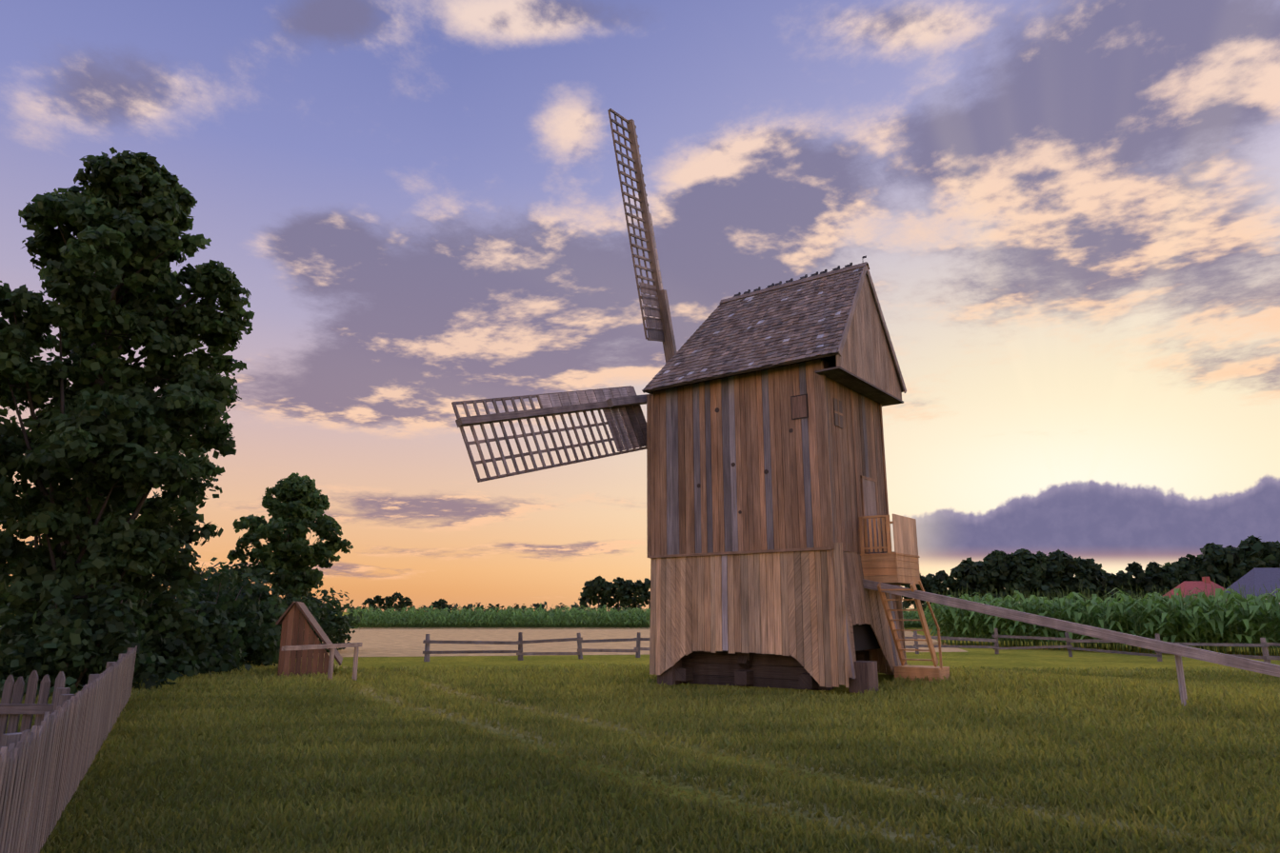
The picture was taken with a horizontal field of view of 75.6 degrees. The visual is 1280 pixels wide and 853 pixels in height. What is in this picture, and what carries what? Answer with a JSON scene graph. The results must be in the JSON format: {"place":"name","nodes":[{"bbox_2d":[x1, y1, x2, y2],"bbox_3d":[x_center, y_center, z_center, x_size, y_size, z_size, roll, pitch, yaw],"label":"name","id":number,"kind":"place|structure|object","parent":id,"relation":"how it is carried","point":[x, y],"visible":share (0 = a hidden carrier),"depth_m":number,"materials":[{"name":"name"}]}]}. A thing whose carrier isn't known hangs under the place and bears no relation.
{"place":"outdoors","nodes":[
{"label":"outdoors","id":0,"kind":"place"},
{"bbox_2d":[0,0,1279,612],"label":"sky","id":1,"kind":"structure","parent":0,"point":[1064,215],"materials":[{"name":"blue"}]},
{"bbox_2d":[0,612,1279,852],"bbox_3d":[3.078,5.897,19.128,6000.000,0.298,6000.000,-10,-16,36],"label":"ground","id":2,"kind":"structure","parent":0,"point":[1030,658],"depth_m":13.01,"materials":[{"name":"green plant"}]},
{"bbox_2d":[0,645,137,852],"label":"picket fence","id":3,"kind":"object","parent":2,"relation":"on","point":[46,763],"visible":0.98,"depth_m":6.77,"materials":[{"name":"grey wood"}]},
{"bbox_2d":[0,553,145,689],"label":"bush","id":4,"kind":"object","parent":2,"relation":"on","point":[16,610],"depth_m":18.62,"materials":[{"name":"green plant"}]},
{"bbox_2d":[0,579,178,699],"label":"bush","id":5,"kind":"object","parent":2,"relation":"on","point":[76,633],"depth_m":17.72,"materials":[{"name":"green plant"}]},
{"bbox_2d":[0,146,255,623],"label":"tree","id":6,"kind":"object","parent":2,"relation":"on","point":[136,430],"depth_m":20.36,"materials":[{"name":"green plant"}]},
{"bbox_2d":[73,575,202,682],"bbox_3d":[-13.805,5.081,21.311,4.721,3.914,4.602,-10,-16,36],"label":"bush","id":7,"kind":"object","parent":2,"relation":"on","point":[184,668],"depth_m":21.44,"materials":[{"name":"green plant"}]},
{"bbox_2d":[128,581,219,679],"bbox_3d":[-13.387,5.580,22.191,4.000,3.494,4.003,1,-13,-4],"label":"bush","id":8,"kind":"object","parent":2,"relation":"on","point":[164,627],"depth_m":21.67,"materials":[{"name":"green plant"}]},
{"bbox_2d":[140,568,232,602],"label":"bush","id":9,"kind":"object","parent":2,"relation":"on","point":[215,570],"depth_m":28.80,"materials":[{"name":"green plant"}]},
{"bbox_2d":[154,592,251,675],"bbox_3d":[-13.071,6.140,23.436,3.309,2.860,3.709,-55,-56,75],"label":"bush","id":10,"kind":"object","parent":2,"relation":"on","point":[222,643],"depth_m":23.42,"materials":[{"name":"green plant"}]},
{"bbox_2d":[154,557,285,666],"bbox_3d":[-13.741,6.151,26.563,4.930,3.773,4.966,-10,-16,36],"label":"bush","id":11,"kind":"object","parent":2,"relation":"on","point":[266,646],"depth_m":26.60,"materials":[{"name":"green plant"}]},
{"bbox_2d":[212,579,305,665],"bbox_3d":[-13.809,6.948,28.565,4.301,3.263,4.320,-10,-16,36],"label":"bush","id":12,"kind":"object","parent":2,"relation":"on","point":[266,596],"depth_m":28.35,"materials":[{"name":"green plant"}]},
{"bbox_2d":[226,472,353,601],"bbox_3d":[-14.181,5.509,33.484,4.171,7.361,4.132,-10,-16,36],"label":"young tree","id":13,"kind":"object","parent":2,"relation":"on","point":[309,503],"depth_m":33.05,"materials":[{"name":"green plant"}]},
{"bbox_2d":[275,601,342,677],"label":"shed","id":14,"kind":"structure","parent":2,"relation":"on","point":[295,610],"depth_m":22.09,"materials":[{"name":"brown wood"}]},
{"bbox_2d":[280,642,362,680],"bbox_3d":[-7.752,5.854,20.150,0.116,1.030,2.560,-5,-14,23],"label":"hitching rail","id":15,"kind":"object","parent":2,"relation":"on","point":[355,646],"visible":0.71,"depth_m":20.41,"materials":[{"name":"brown wood"}]},
{"bbox_2d":[451,108,677,482],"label":"windmill sails","id":16,"kind":"object","parent":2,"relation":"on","point":[614,404],"visible":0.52,"depth_m":20.05},
{"bbox_2d":[657,650,878,693],"bbox_3d":[3.312,4.426,19.220,5.065,3.190,2.985,-10,-16,36],"label":"windmill base","id":17,"kind":"object","parent":2,"relation":"on","point":[724,668],"visible":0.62,"depth_m":18.15,"materials":[{"name":"brown wood"}]},
{"bbox_2d":[655,358,880,652],"bbox_3d":[3.078,2.116,19.976,4.640,6.250,3.150,-10,-16,36],"label":"mill","id":18,"kind":"object","parent":17,"relation":"on","point":[865,637],"depth_m":18.14,"materials":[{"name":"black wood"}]},
{"bbox_2d":[646,359,907,687],"bbox_3d":[3.165,2.453,19.832,5.009,6.872,3.327,-10,-16,36],"label":"windmill body","id":19,"kind":"object","parent":17,"relation":"on","point":[765,488],"visible":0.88,"depth_m":18.47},
{"bbox_2d":[641,255,906,394],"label":"roof","id":20,"kind":"structure","parent":19,"relation":"on","point":[801,319],"depth_m":19.66,"materials":[{"name":"wood"}]},
{"bbox_2d":[814,273,903,406],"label":"gable wall","id":21,"kind":"structure","parent":19,"relation":"attached to","point":[865,367],"depth_m":19.11,"materials":[{"name":"brown wood"}]},
{"bbox_2d":[859,514,919,584],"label":"balcony","id":22,"kind":"structure","parent":19,"relation":"attached to","point":[900,564],"depth_m":18.13,"materials":[{"name":"brown wood"}]},
{"bbox_2d":[862,579,1279,706],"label":"tail pole","id":23,"kind":"object","parent":19,"relation":"attached to","point":[1178,651],"visible":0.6,"depth_m":15.07,"materials":[{"name":"wood"}]},
{"bbox_2d":[320,535,1279,613],"bbox_3d":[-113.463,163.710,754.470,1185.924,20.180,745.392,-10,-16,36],"label":"trees","id":24,"kind":"object","parent":2,"relation":"on","point":[1024,570],"depth_m":171.36,"materials":[{"name":"green plant"}]},
{"bbox_2d":[344,587,1279,649],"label":"corn leaves","id":25,"kind":"object","parent":2,"relation":"on","point":[1114,608],"visible":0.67,"depth_m":37.69,"materials":[{"name":"green plant"}]},
{"bbox_2d":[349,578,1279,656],"bbox_3d":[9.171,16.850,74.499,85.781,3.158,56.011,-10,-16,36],"label":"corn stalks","id":26,"kind":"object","parent":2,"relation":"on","point":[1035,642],"visible":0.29,"depth_m":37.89,"materials":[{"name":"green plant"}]},
{"bbox_2d":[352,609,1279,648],"bbox_3d":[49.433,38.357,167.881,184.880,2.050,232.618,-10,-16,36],"label":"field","id":27,"kind":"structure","parent":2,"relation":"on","point":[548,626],"depth_m":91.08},
{"bbox_2d":[422,628,1279,663],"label":"rail fence","id":28,"kind":"object","parent":2,"relation":"on","point":[1266,657],"visible":0.56,"depth_m":30.39,"materials":[{"name":"brown wood"}]},
{"bbox_2d":[877,580,950,681],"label":"stairs","id":29,"kind":"structure","parent":2,"relation":"on","point":[930,672],"depth_m":17.80,"materials":[{"name":"brown wood"}]},
{"bbox_2d":[318,627,968,657],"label":"stubble field","id":30,"kind":"structure","parent":0,"point":[390,642],"depth_m":50.20,"materials":[{"name":"plant"}]},
{"bbox_2d":[175,560,265,649],"bbox_3d":[-16.946,7.466,33.242,5.223,4.209,5.537,-10,-16,36],"label":"bush","id":31,"kind":"object","parent":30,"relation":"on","point":[242,566],"depth_m":33.60,"materials":[{"name":"green plant"}]},
{"bbox_2d":[227,563,327,660],"bbox_3d":[-14.438,7.176,30.986,4.407,4.004,4.569,-10,-16,36],"label":"bush","id":32,"kind":"object","parent":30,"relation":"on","point":[263,571],"depth_m":31.42,"materials":[{"name":"green plant"}]},
{"bbox_2d":[277,585,364,652],"bbox_3d":[-14.597,8.538,36.446,5.368,3.491,4.437,-10,-16,36],"label":"bush","id":33,"kind":"object","parent":30,"relation":"on","point":[331,623],"depth_m":35.78,"materials":[{"name":"green plant"}]}
]}

